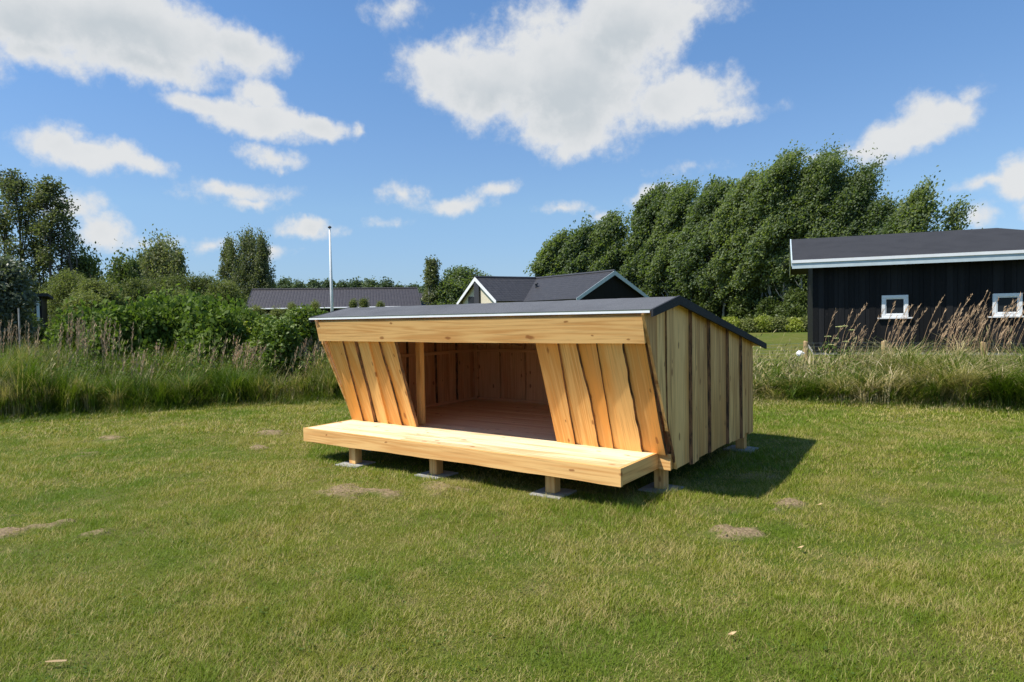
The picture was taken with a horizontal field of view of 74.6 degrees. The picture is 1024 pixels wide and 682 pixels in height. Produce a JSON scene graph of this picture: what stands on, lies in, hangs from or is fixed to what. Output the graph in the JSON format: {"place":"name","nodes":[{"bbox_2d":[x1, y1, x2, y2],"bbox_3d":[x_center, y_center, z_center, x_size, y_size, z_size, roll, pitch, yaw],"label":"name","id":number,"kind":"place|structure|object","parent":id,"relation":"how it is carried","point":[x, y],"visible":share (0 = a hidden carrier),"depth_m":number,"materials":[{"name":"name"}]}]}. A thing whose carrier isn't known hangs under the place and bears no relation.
{"place":"outdoors","nodes":[
{"label":"outdoors","id":0,"kind":"place"},
{"bbox_2d":[121,334,324,388],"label":"pink grass","id":1,"kind":"structure","parent":0,"point":[238,353],"depth_m":13.99,"materials":[{"name":"plant"}]},
{"bbox_2d":[0,332,1023,681],"bbox_3d":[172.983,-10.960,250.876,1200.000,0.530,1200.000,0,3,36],"label":"ground","id":2,"kind":"structure","parent":0,"point":[792,340],"depth_m":4.52,"materials":[{"name":"green plant"}]},
{"bbox_2d":[18,308,20,351],"bbox_3d":[-10.991,0.042,15.010,0.055,1.556,0.044,0,3,36],"label":"stake","id":3,"kind":"object","parent":2,"relation":"on","point":[19,325],"visible":0.35,"depth_m":14.98,"materials":[{"name":"grey wood"}]},
{"bbox_2d":[0,254,40,358],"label":"silver leaved tree","id":4,"kind":"object","parent":2,"relation":"on","point":[16,293],"visible":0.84,"depth_m":16.86,"materials":[{"name":"green plant"}]},
{"bbox_2d":[0,164,54,291],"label":"tall poplar","id":5,"kind":"object","parent":2,"relation":"on","point":[14,187],"visible":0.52,"depth_m":35.40,"materials":[{"name":"green plant"}]},
{"bbox_2d":[21,308,43,353],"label":"dark bush","id":6,"kind":"object","parent":2,"relation":"on","point":[32,341],"visible":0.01,"depth_m":19.13,"materials":[{"name":"green plant"}]},
{"bbox_2d":[30,313,49,352],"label":"dark bush","id":7,"kind":"object","parent":2,"relation":"on","point":[41,336],"visible":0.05,"depth_m":20.03,"materials":[{"name":"green plant"}]},
{"bbox_2d":[30,293,53,327],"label":"black shed","id":8,"kind":"structure","parent":2,"relation":"on","point":[41,310],"depth_m":22.61,"materials":[{"name":"wood"}]},
{"bbox_2d":[17,174,85,324],"bbox_3d":[-24.434,-4.262,35.887,2.996,9.232,2.978,0,3,36],"label":"tall poplar","id":9,"kind":"object","parent":2,"relation":"on","point":[46,191],"visible":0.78,"depth_m":35.47,"materials":[{"name":"green plant"}]},
{"bbox_2d":[37,265,87,328],"bbox_3d":[-20.323,-1.423,30.967,3.115,4.187,2.862,0,3,36],"label":"willow","id":10,"kind":"object","parent":2,"relation":"on","point":[59,288],"visible":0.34,"depth_m":30.47,"materials":[{"name":"green plant"}]},
{"bbox_2d":[39,296,92,362],"bbox_3d":[-10.826,0.109,16.532,1.843,2.413,1.557,0,3,36],"label":"broad leaved bush","id":11,"kind":"object","parent":2,"relation":"on","point":[56,331],"visible":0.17,"depth_m":16.18,"materials":[{"name":"green plant"}]},
{"bbox_2d":[0,310,133,368],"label":"reed plumes","id":12,"kind":"object","parent":2,"relation":"on","point":[77,336],"visible":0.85,"depth_m":14.33,"materials":[{"name":"beige plant"}]},
{"bbox_2d":[46,235,104,285],"bbox_3d":[-23.709,-2.601,36.901,3.138,6.609,3.411,0,3,36],"label":"dark tree","id":13,"kind":"object","parent":2,"relation":"on","point":[92,269],"visible":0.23,"depth_m":36.60,"materials":[{"name":"green plant"}]},
{"bbox_2d":[55,287,110,320],"bbox_3d":[-16.437,-0.704,26.002,2.229,2.757,1.901,-1,2,8],"label":"willow","id":14,"kind":"object","parent":2,"relation":"on","point":[85,298],"visible":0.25,"depth_m":25.72,"materials":[{"name":"green plant"}]},
{"bbox_2d":[64,298,108,359],"bbox_3d":[-10.119,0.096,16.604,1.582,2.317,1.488,-2,2,-33],"label":"broad leaved bush","id":15,"kind":"object","parent":2,"relation":"on","point":[87,319],"visible":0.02,"depth_m":16.27,"materials":[{"name":"green plant"}]},
{"bbox_2d":[68,273,133,307],"bbox_3d":[-17.244,-1.060,28.015,2.736,3.636,2.414,0,3,36],"label":"willow","id":16,"kind":"object","parent":2,"relation":"on","point":[100,287],"visible":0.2,"depth_m":27.76,"materials":[{"name":"green plant"}]},
{"bbox_2d":[79,287,151,365],"bbox_3d":[-9.016,0.038,15.431,1.728,2.569,1.541,0,3,36],"label":"broad leaved bush","id":17,"kind":"object","parent":2,"relation":"on","point":[99,334],"visible":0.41,"depth_m":15.11,"materials":[{"name":"green plant"}]},
{"bbox_2d":[102,240,145,297],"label":"dark tree","id":18,"kind":"object","parent":2,"relation":"on","point":[119,273],"visible":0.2,"depth_m":43.43,"materials":[{"name":"green plant"}]},
{"bbox_2d":[115,275,150,303],"bbox_3d":[-18.166,-1.310,31.827,2.834,3.675,2.887,-1,2,-10],"label":"willow","id":19,"kind":"object","parent":2,"relation":"on","point":[131,288],"visible":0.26,"depth_m":31.67,"materials":[{"name":"green plant"}]},
{"bbox_2d":[125,257,144,284],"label":"dark tree","id":20,"kind":"object","parent":2,"relation":"on","point":[137,268],"visible":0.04,"depth_m":45.79,"materials":[{"name":"green plant"}]},
{"bbox_2d":[99,289,175,365],"bbox_3d":[-8.685,0.034,15.606,1.900,2.505,1.745,0,3,36],"label":"broad leaved bush","id":21,"kind":"object","parent":2,"relation":"on","point":[147,326],"visible":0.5,"depth_m":15.31,"materials":[{"name":"green plant"}]},
{"bbox_2d":[128,280,173,310],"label":"broad leaved bush","id":22,"kind":"object","parent":2,"relation":"on","point":[160,296],"visible":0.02,"depth_m":17.31,"materials":[{"name":"green plant"}]},
{"bbox_2d":[130,224,193,296],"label":"poplar","id":23,"kind":"object","parent":2,"relation":"on","point":[156,258],"visible":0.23,"depth_m":57.02,"materials":[{"name":"green plant"}]},
{"bbox_2d":[0,332,327,404],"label":"seed stalks","id":24,"kind":"object","parent":2,"relation":"on","point":[102,362],"visible":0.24,"depth_m":13.35,"materials":[{"name":"plant"}]},
{"bbox_2d":[0,338,330,406],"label":"leafy weeds","id":25,"kind":"object","parent":2,"relation":"on","point":[183,353],"visible":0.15,"depth_m":13.30,"materials":[{"name":"green plant"}]},
{"bbox_2d":[138,270,196,298],"bbox_3d":[-16.798,-1.514,32.923,3.586,4.120,3.426,0,3,36],"label":"willow","id":26,"kind":"object","parent":2,"relation":"on","point":[160,282],"visible":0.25,"depth_m":32.65,"materials":[{"name":"green plant"}]},
{"bbox_2d":[141,283,200,354],"bbox_3d":[-8.248,-0.043,16.168,2.143,2.659,1.883,0,2,27],"label":"broad leaved bush","id":27,"kind":"object","parent":2,"relation":"on","point":[171,307],"visible":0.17,"depth_m":15.84,"materials":[{"name":"green plant"}]},
{"bbox_2d":[0,333,345,423],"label":"tall grass","id":28,"kind":"structure","parent":2,"relation":"on","point":[22,399],"depth_m":12.53,"materials":[{"name":"green plant"}]},
{"bbox_2d":[163,244,188,294],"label":"poplar","id":29,"kind":"object","parent":2,"relation":"on","point":[177,261],"visible":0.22,"depth_m":56.53,"materials":[{"name":"green plant"}]},
{"bbox_2d":[165,286,208,303],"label":"willow","id":30,"kind":"object","parent":2,"relation":"on","point":[181,292],"visible":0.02,"depth_m":27.70,"materials":[{"name":"green plant"}]},
{"bbox_2d":[177,271,215,296],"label":"willow","id":31,"kind":"object","parent":2,"relation":"on","point":[202,282],"visible":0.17,"depth_m":33.56,"materials":[{"name":"green plant"}]},
{"bbox_2d":[179,285,215,307],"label":"broad leaved bush","id":32,"kind":"object","parent":2,"relation":"on","point":[203,300],"depth_m":17.94,"materials":[{"name":"green plant"}]},
{"bbox_2d":[173,292,238,361],"bbox_3d":[-7.060,0.070,15.625,1.860,2.501,1.609,0,3,36],"label":"broad leaved bush","id":33,"kind":"object","parent":2,"relation":"on","point":[191,316],"visible":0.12,"depth_m":15.21,"materials":[{"name":"green plant"}]},
{"bbox_2d":[189,294,249,372],"bbox_3d":[-6.619,0.175,15.186,1.498,2.676,1.561,-2,2,-14],"label":"broad leaved bush","id":34,"kind":"object","parent":2,"relation":"on","point":[222,321],"visible":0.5,"depth_m":14.92,"materials":[{"name":"green plant"}]},
{"bbox_2d":[213,235,238,284],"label":"poplar","id":35,"kind":"object","parent":2,"relation":"on","point":[223,271],"visible":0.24,"depth_m":80.25,"materials":[{"name":"green plant"}]},
{"bbox_2d":[203,278,252,312],"bbox_3d":[-13.934,-1.317,32.841,2.992,3.642,2.292,-1,2,7],"label":"willow","id":36,"kind":"object","parent":2,"relation":"on","point":[230,289],"visible":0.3,"depth_m":32.68,"materials":[{"name":"green plant"}]},
{"bbox_2d":[222,295,259,330],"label":"broad leaved bush","id":37,"kind":"object","parent":2,"relation":"on","point":[251,316],"depth_m":16.38,"materials":[{"name":"green plant"}]},
{"bbox_2d":[217,223,274,299],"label":"poplar","id":38,"kind":"object","parent":2,"relation":"on","point":[242,275],"visible":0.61,"depth_m":78.69,"materials":[{"name":"green plant"}]},
{"bbox_2d":[243,320,253,342],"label":"yellow hedge shrub","id":39,"kind":"object","parent":2,"relation":"on","point":[248,332],"visible":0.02,"depth_m":15.94,"materials":[{"name":"green plant"}]},
{"bbox_2d":[250,304,266,318],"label":"young willow","id":40,"kind":"object","parent":2,"relation":"on","point":[261,312],"visible":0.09,"depth_m":25.95,"materials":[{"name":"green plant"}]},
{"bbox_2d":[248,228,275,293],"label":"poplar","id":41,"kind":"object","parent":2,"relation":"on","point":[261,265],"visible":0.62,"depth_m":78.36,"materials":[{"name":"green plant"}]},
{"bbox_2d":[239,314,285,372],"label":"glossy bush","id":42,"kind":"object","parent":2,"relation":"on","point":[261,322],"visible":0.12,"depth_m":14.75,"materials":[{"name":"green plant"}]},
{"bbox_2d":[268,307,284,320],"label":"young willow","id":43,"kind":"object","parent":2,"relation":"on","point":[274,311],"visible":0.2,"depth_m":25.92,"materials":[{"name":"green plant"}]},
{"bbox_2d":[257,316,311,382],"bbox_3d":[-4.840,0.356,14.266,1.162,1.796,1.226,-2,2,-18],"label":"glossy bush","id":44,"kind":"object","parent":2,"relation":"on","point":[276,335],"visible":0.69,"depth_m":14.00,"materials":[{"name":"green plant"}]},
{"bbox_2d":[275,276,294,287],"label":"distant tree","id":45,"kind":"object","parent":2,"relation":"on","point":[283,283],"visible":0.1,"depth_m":97.73,"materials":[{"name":"green plant"}]},
{"bbox_2d":[287,279,306,287],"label":"distant tree","id":46,"kind":"object","parent":2,"relation":"on","point":[297,283],"visible":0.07,"depth_m":92.72,"materials":[{"name":"green plant"}]},
{"bbox_2d":[279,302,322,363],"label":"glossy bush","id":47,"kind":"object","parent":2,"relation":"on","point":[299,317],"visible":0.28,"depth_m":15.18,"materials":[{"name":"green plant"}]},
{"bbox_2d":[304,278,324,287],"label":"distant tree","id":48,"kind":"object","parent":2,"relation":"on","point":[313,283],"visible":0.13,"depth_m":91.47,"materials":[{"name":"green plant"}]},
{"bbox_2d":[309,299,321,312],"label":"young willow","id":49,"kind":"object","parent":2,"relation":"on","point":[315,304],"visible":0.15,"depth_m":27.88,"materials":[{"name":"green plant"}]},
{"bbox_2d":[321,278,334,287],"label":"distant tree","id":50,"kind":"object","parent":2,"relation":"on","point":[326,283],"visible":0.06,"depth_m":94.97,"materials":[{"name":"green plant"}]},
{"bbox_2d":[328,226,333,311],"bbox_3d":[-8.581,-2.658,31.919,0.170,5.597,0.170,0,3,36],"label":"flagpole","id":51,"kind":"object","parent":2,"relation":"on","point":[331,284],"visible":0.83,"depth_m":31.85,"materials":[{"name":"white metal"}]},
{"bbox_2d":[246,287,420,316],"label":"tiled house","id":52,"kind":"structure","parent":2,"relation":"on","point":[269,298],"depth_m":67.59,"materials":[{"name":"grey tile"}]},
{"bbox_2d":[333,279,352,287],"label":"distant tree","id":53,"kind":"object","parent":2,"relation":"on","point":[339,284],"visible":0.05,"depth_m":94.11,"materials":[{"name":"green plant"}]},
{"bbox_2d":[349,298,358,307],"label":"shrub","id":54,"kind":"object","parent":2,"relation":"on","point":[353,303],"visible":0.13,"depth_m":28.89,"materials":[{"name":"green plant"}]},
{"bbox_2d":[336,460,374,467],"bbox_3d":[-1.737,1.384,7.477,0.320,0.055,0.320,0,2,34],"label":"concrete paver","id":55,"kind":"object","parent":2,"relation":"on","point":[364,462],"visible":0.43,"depth_m":7.43,"materials":[{"name":"grey concrete"}]},
{"bbox_2d":[350,276,363,287],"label":"distant tree","id":56,"kind":"object","parent":2,"relation":"on","point":[356,283],"visible":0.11,"depth_m":99.30,"materials":[{"name":"green plant"}]},
{"bbox_2d":[358,296,370,306],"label":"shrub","id":57,"kind":"object","parent":2,"relation":"on","point":[363,303],"visible":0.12,"depth_m":28.90,"materials":[{"name":"green plant"}]},
{"bbox_2d":[359,275,377,287],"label":"distant tree","id":58,"kind":"object","parent":2,"relation":"on","point":[369,283],"visible":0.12,"depth_m":98.22,"materials":[{"name":"green plant"}]},
{"bbox_2d":[376,276,393,286],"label":"distant tree","id":59,"kind":"object","parent":2,"relation":"on","point":[385,283],"visible":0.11,"depth_m":97.48,"materials":[{"name":"green plant"}]},
{"bbox_2d":[420,254,442,304],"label":"birch","id":60,"kind":"object","parent":2,"relation":"on","point":[432,276],"visible":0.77,"depth_m":65.45,"materials":[{"name":"green plant"}]},
{"bbox_2d":[414,470,457,478],"bbox_3d":[-0.772,1.381,6.867,0.320,0.055,0.320,0,3,38],"label":"concrete paver","id":61,"kind":"object","parent":2,"relation":"on","point":[445,473],"visible":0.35,"depth_m":6.83,"materials":[{"name":"grey concrete"}]},
{"bbox_2d":[432,275,464,304],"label":"rounded tree","id":62,"kind":"object","parent":2,"relation":"on","point":[449,290],"visible":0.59,"depth_m":65.08,"materials":[{"name":"green plant"}]},
{"bbox_2d":[441,264,483,293],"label":"rounded tree","id":63,"kind":"object","parent":2,"relation":"on","point":[465,274],"visible":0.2,"depth_m":67.17,"materials":[{"name":"green plant"}]},
{"bbox_2d":[303,295,766,492],"bbox_3d":[0.286,0.426,7.963,4.359,1.754,3.491,0,3,36],"label":"wooden shelter","id":64,"kind":"object","parent":2,"relation":"on","point":[619,392],"visible":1,"depth_m":6.63,"materials":[{"name":"brown wood"}]},
{"bbox_2d":[523,227,577,276],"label":"tree","id":65,"kind":"object","parent":2,"relation":"on","point":[544,265],"visible":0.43,"depth_m":62.91,"materials":[{"name":"green plant"}]},
{"bbox_2d":[530,487,576,499],"bbox_3d":[0.369,1.386,6.056,0.320,0.055,0.320,0,2,33],"label":"concrete paver","id":66,"kind":"object","parent":2,"relation":"on","point":[560,492],"visible":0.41,"depth_m":6.00,"materials":[{"name":"grey concrete"}]},
{"bbox_2d":[553,211,612,274],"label":"tree","id":67,"kind":"object","parent":2,"relation":"on","point":[573,259],"visible":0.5,"depth_m":61.79,"materials":[{"name":"green plant"}]},
{"bbox_2d":[584,205,629,271],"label":"tree","id":68,"kind":"object","parent":2,"relation":"on","point":[608,237],"visible":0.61,"depth_m":60.96,"materials":[{"name":"green plant"}]},
{"bbox_2d":[616,174,679,296],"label":"tree","id":69,"kind":"object","parent":2,"relation":"on","point":[642,218],"visible":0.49,"depth_m":58.91,"materials":[{"name":"green plant"}]},
{"bbox_2d":[638,482,683,494],"bbox_3d":[1.370,1.372,6.160,0.320,0.055,0.320,0,3,37],"label":"concrete paver","id":70,"kind":"object","parent":2,"relation":"on","point":[649,487],"visible":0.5,"depth_m":6.13,"materials":[{"name":"grey concrete"}]},
{"bbox_2d":[639,175,703,296],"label":"tree","id":71,"kind":"object","parent":2,"relation":"on","point":[671,215],"visible":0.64,"depth_m":56.79,"materials":[{"name":"green plant"}]},
{"bbox_2d":[662,173,736,311],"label":"tree","id":72,"kind":"object","parent":2,"relation":"on","point":[700,210],"visible":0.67,"depth_m":53.93,"materials":[{"name":"green plant"}]},
{"bbox_2d":[691,286,728,317],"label":"undergrowth shrub","id":73,"kind":"object","parent":2,"relation":"on","point":[701,300],"visible":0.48,"depth_m":54.21,"materials":[{"name":"green plant"}]},
{"bbox_2d":[722,316,742,328],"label":"yellow green shrub","id":74,"kind":"object","parent":2,"relation":"on","point":[733,321],"visible":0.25,"depth_m":36.42,"materials":[{"name":"green plant"}]},
{"bbox_2d":[699,160,778,315],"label":"tree","id":75,"kind":"object","parent":2,"relation":"on","point":[731,276],"visible":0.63,"depth_m":51.04,"materials":[{"name":"green plant"}]},
{"bbox_2d":[724,445,758,452],"bbox_3d":[2.678,1.278,7.853,0.320,0.055,0.320,0,3,37],"label":"concrete paver","id":76,"kind":"object","parent":2,"relation":"on","point":[749,447],"visible":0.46,"depth_m":7.82,"materials":[{"name":"grey concrete"}]},
{"bbox_2d":[722,289,763,320],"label":"undergrowth shrub","id":77,"kind":"object","parent":2,"relation":"on","point":[743,306],"visible":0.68,"depth_m":51.18,"materials":[{"name":"green plant"}]},
{"bbox_2d":[737,316,759,332],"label":"yellow green shrub","id":78,"kind":"object","parent":2,"relation":"on","point":[747,325],"visible":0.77,"depth_m":36.20,"materials":[{"name":"green plant"}]},
{"bbox_2d":[751,313,775,332],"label":"yellow green shrub","id":79,"kind":"object","parent":2,"relation":"on","point":[762,324],"visible":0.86,"depth_m":36.01,"materials":[{"name":"green plant"}]},
{"bbox_2d":[751,294,782,317],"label":"undergrowth shrub","id":80,"kind":"object","parent":2,"relation":"on","point":[764,307],"visible":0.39,"depth_m":49.50,"materials":[{"name":"green plant"}]},
{"bbox_2d":[766,315,791,332],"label":"yellow green shrub","id":81,"kind":"object","parent":2,"relation":"on","point":[780,322],"visible":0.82,"depth_m":35.77,"materials":[{"name":"green plant"}]},
{"bbox_2d":[730,139,839,300],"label":"tree","id":82,"kind":"object","parent":2,"relation":"on","point":[775,182],"visible":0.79,"depth_m":48.86,"materials":[{"name":"green plant"}]},
{"bbox_2d":[771,286,806,318],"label":"undergrowth shrub","id":83,"kind":"object","parent":2,"relation":"on","point":[794,304],"visible":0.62,"depth_m":47.50,"materials":[{"name":"green plant"}]},
{"bbox_2d":[784,317,807,331],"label":"yellow green shrub","id":84,"kind":"object","parent":2,"relation":"on","point":[793,325],"visible":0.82,"depth_m":35.53,"materials":[{"name":"green plant"}]},
{"bbox_2d":[799,314,807,331],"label":"yellow green shrub","id":85,"kind":"object","parent":2,"relation":"on","point":[805,323],"visible":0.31,"depth_m":35.49,"materials":[{"name":"green plant"}]},
{"bbox_2d":[765,133,877,296],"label":"tree","id":86,"kind":"object","parent":2,"relation":"on","point":[823,169],"visible":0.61,"depth_m":47.70,"materials":[{"name":"green plant"}]},
{"bbox_2d":[819,326,843,372],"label":"umbel plant","id":87,"kind":"object","parent":2,"relation":"on","point":[827,352],"visible":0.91,"depth_m":13.59,"materials":[{"name":"green plant"}]},
{"bbox_2d":[838,325,856,366],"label":"umbel plant","id":88,"kind":"object","parent":2,"relation":"on","point":[848,349],"visible":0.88,"depth_m":13.57,"materials":[{"name":"green plant"}]},
{"bbox_2d":[806,153,898,290],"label":"tree","id":89,"kind":"object","parent":2,"relation":"on","point":[866,203],"visible":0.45,"depth_m":46.81,"materials":[{"name":"green plant"}]},
{"bbox_2d":[853,190,908,235],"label":"tree","id":90,"kind":"object","parent":2,"relation":"on","point":[879,221],"visible":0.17,"depth_m":46.20,"materials":[{"name":"green plant"}]},
{"bbox_2d":[753,349,1022,389],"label":"dry stalks","id":91,"kind":"object","parent":2,"relation":"on","point":[876,365],"visible":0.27,"depth_m":12.18,"materials":[{"name":"beige plant"}]},
{"bbox_2d":[753,326,1023,387],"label":"seed stalks","id":92,"kind":"object","parent":2,"relation":"on","point":[803,365],"visible":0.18,"depth_m":12.83,"materials":[{"name":"beige plant"}]},
{"bbox_2d":[754,349,1023,393],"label":"leafy weeds","id":93,"kind":"object","parent":2,"relation":"on","point":[858,368],"visible":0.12,"depth_m":12.36,"materials":[{"name":"green plant"}]},
{"bbox_2d":[761,341,1021,359],"bbox_3d":[8.189,0.247,14.830,7.296,0.564,0.543,0,2,26],"label":"wire fence","id":94,"kind":"object","parent":2,"relation":"on","point":[805,343],"visible":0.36,"depth_m":14.84,"materials":[{"name":"brown metal"}]},
{"bbox_2d":[790,228,1023,355],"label":"black house","id":95,"kind":"structure","parent":2,"relation":"on","point":[846,275],"depth_m":16.24,"materials":[{"name":"wood"}]},
{"bbox_2d":[877,295,911,318],"bbox_3d":[9.276,-0.826,16.277,0.744,0.568,0.095,0,2,22],"label":"window","id":96,"kind":"structure","parent":95,"relation":"in","point":[901,303],"depth_m":16.29,"materials":[{"name":"white paint"}]},
{"bbox_2d":[988,293,1023,317],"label":"window","id":97,"kind":"structure","parent":95,"relation":"in","point":[1005,300],"depth_m":15.44,"materials":[{"name":"white paint"}]},
{"bbox_2d":[870,189,950,234],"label":"feathery tree","id":98,"kind":"object","parent":2,"relation":"on","point":[894,220],"visible":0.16,"depth_m":42.41,"materials":[{"name":"green plant"}]},
{"bbox_2d":[821,290,1023,367],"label":"reed plumes","id":99,"kind":"object","parent":2,"relation":"on","point":[960,326],"visible":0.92,"depth_m":13.39,"materials":[{"name":"beige plant"}]},
{"bbox_2d":[891,165,955,233],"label":"feathery tree","id":100,"kind":"object","parent":2,"relation":"on","point":[918,218],"visible":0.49,"depth_m":41.38,"materials":[{"name":"green plant"}]},
{"bbox_2d":[935,194,983,230],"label":"feathery tree","id":101,"kind":"object","parent":2,"relation":"on","point":[956,209],"visible":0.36,"depth_m":41.52,"materials":[{"name":"green plant"}]},
{"bbox_2d":[0,0,1023,286],"label":"sky","id":102,"kind":"structure","parent":0,"point":[466,133],"materials":[{"name":"blue"}]},
{"bbox_2d":[456,269,648,303],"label":"tiled house","id":103,"kind":"structure","parent":0,"point":[609,284],"depth_m":52.71,"materials":[{"name":"grey tile"}]},
{"bbox_2d":[753,333,1023,413],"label":"tall grass","id":104,"kind":"structure","parent":0,"point":[961,386],"depth_m":11.44,"materials":[{"name":"green plant"}]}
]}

